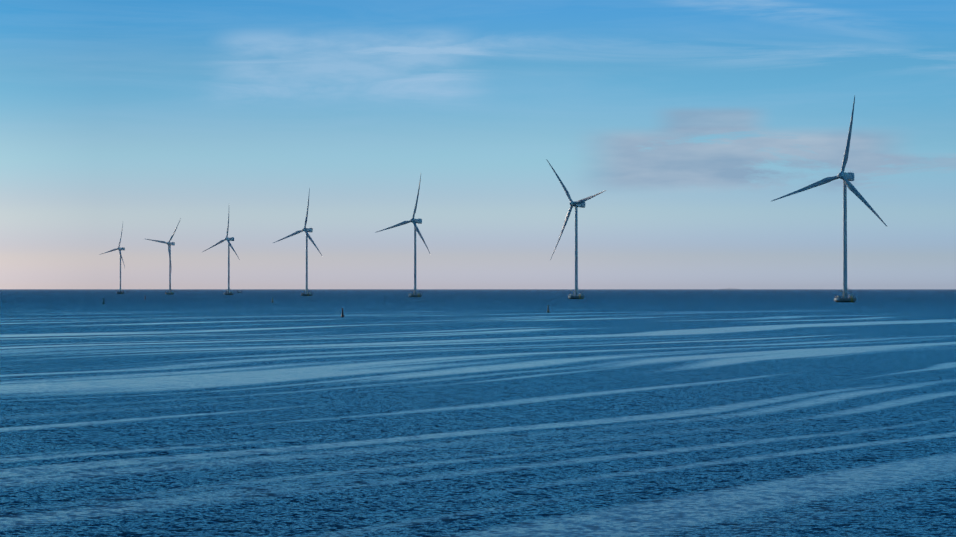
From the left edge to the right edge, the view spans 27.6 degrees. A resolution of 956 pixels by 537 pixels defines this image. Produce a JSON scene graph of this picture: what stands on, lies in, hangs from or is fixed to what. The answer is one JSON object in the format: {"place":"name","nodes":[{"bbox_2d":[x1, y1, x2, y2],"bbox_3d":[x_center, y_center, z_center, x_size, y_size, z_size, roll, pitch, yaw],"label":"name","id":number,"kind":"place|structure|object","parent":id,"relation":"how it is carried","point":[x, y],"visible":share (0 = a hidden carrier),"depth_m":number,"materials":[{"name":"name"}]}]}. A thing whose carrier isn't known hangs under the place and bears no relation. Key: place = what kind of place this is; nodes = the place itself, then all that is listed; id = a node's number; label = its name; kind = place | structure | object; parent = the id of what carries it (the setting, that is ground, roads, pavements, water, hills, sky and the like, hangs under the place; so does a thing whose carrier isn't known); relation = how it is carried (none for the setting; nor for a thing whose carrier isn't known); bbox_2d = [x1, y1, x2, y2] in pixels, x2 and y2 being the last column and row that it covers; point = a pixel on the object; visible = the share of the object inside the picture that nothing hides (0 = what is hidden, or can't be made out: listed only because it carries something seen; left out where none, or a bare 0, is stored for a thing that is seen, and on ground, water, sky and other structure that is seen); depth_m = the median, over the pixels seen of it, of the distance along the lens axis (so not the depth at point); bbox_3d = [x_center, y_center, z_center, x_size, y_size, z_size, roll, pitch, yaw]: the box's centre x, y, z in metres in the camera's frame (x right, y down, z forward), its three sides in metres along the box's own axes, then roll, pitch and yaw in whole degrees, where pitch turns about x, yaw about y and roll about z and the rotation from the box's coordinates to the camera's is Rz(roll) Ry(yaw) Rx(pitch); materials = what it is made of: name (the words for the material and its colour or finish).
{"place":"outdoors","nodes":[
{"label":"outdoors","id":0,"kind":"place"},
{"bbox_2d":[0,289,955,536],"bbox_3d":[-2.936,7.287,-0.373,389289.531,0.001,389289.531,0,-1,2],"label":"sea water","id":1,"kind":"structure","parent":0,"point":[525,413],"depth_m":114.00,"materials":[{"name":"blue liquid"}]},
{"bbox_2d":[99,225,124,293],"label":"turbine","id":2,"kind":"object","parent":1,"relation":"in","point":[120,249],"visible":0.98,"depth_m":3018.93,"materials":[{"name":"metal"}]},
{"bbox_2d":[147,221,179,294],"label":"turbine","id":3,"kind":"object","parent":1,"relation":"in","point":[169,243],"visible":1,"depth_m":2676.52,"materials":[{"name":"metal"}]},
{"bbox_2d":[203,214,239,294],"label":"turbine","id":4,"kind":"object","parent":1,"relation":"in","point":[227,238],"visible":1,"depth_m":2433.86,"materials":[{"name":"metal"}]},
{"bbox_2d":[273,188,321,295],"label":"turbine","id":5,"kind":"object","parent":1,"relation":"in","point":[305,230],"visible":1,"depth_m":2060.38,"materials":[{"name":"metal"}]},
{"bbox_2d":[375,176,429,296],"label":"turbine","id":6,"kind":"object","parent":1,"relation":"in","point":[414,222],"visible":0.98,"depth_m":1784.56,"materials":[{"name":"metal"}]},
{"bbox_2d":[546,159,605,298],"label":"turbine","id":7,"kind":"object","parent":1,"relation":"in","point":[578,203],"visible":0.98,"depth_m":1434.63,"materials":[{"name":"metal"}]},
{"bbox_2d":[770,96,886,301],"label":"turbine","id":8,"kind":"object","parent":1,"relation":"in","point":[846,177],"visible":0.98,"depth_m":1078.54,"materials":[{"name":"metal"}]},
{"bbox_2d":[0,0,955,288],"label":"sky","id":9,"kind":"structure","parent":0,"point":[146,117],"materials":[{"name":"blue"}]}
]}

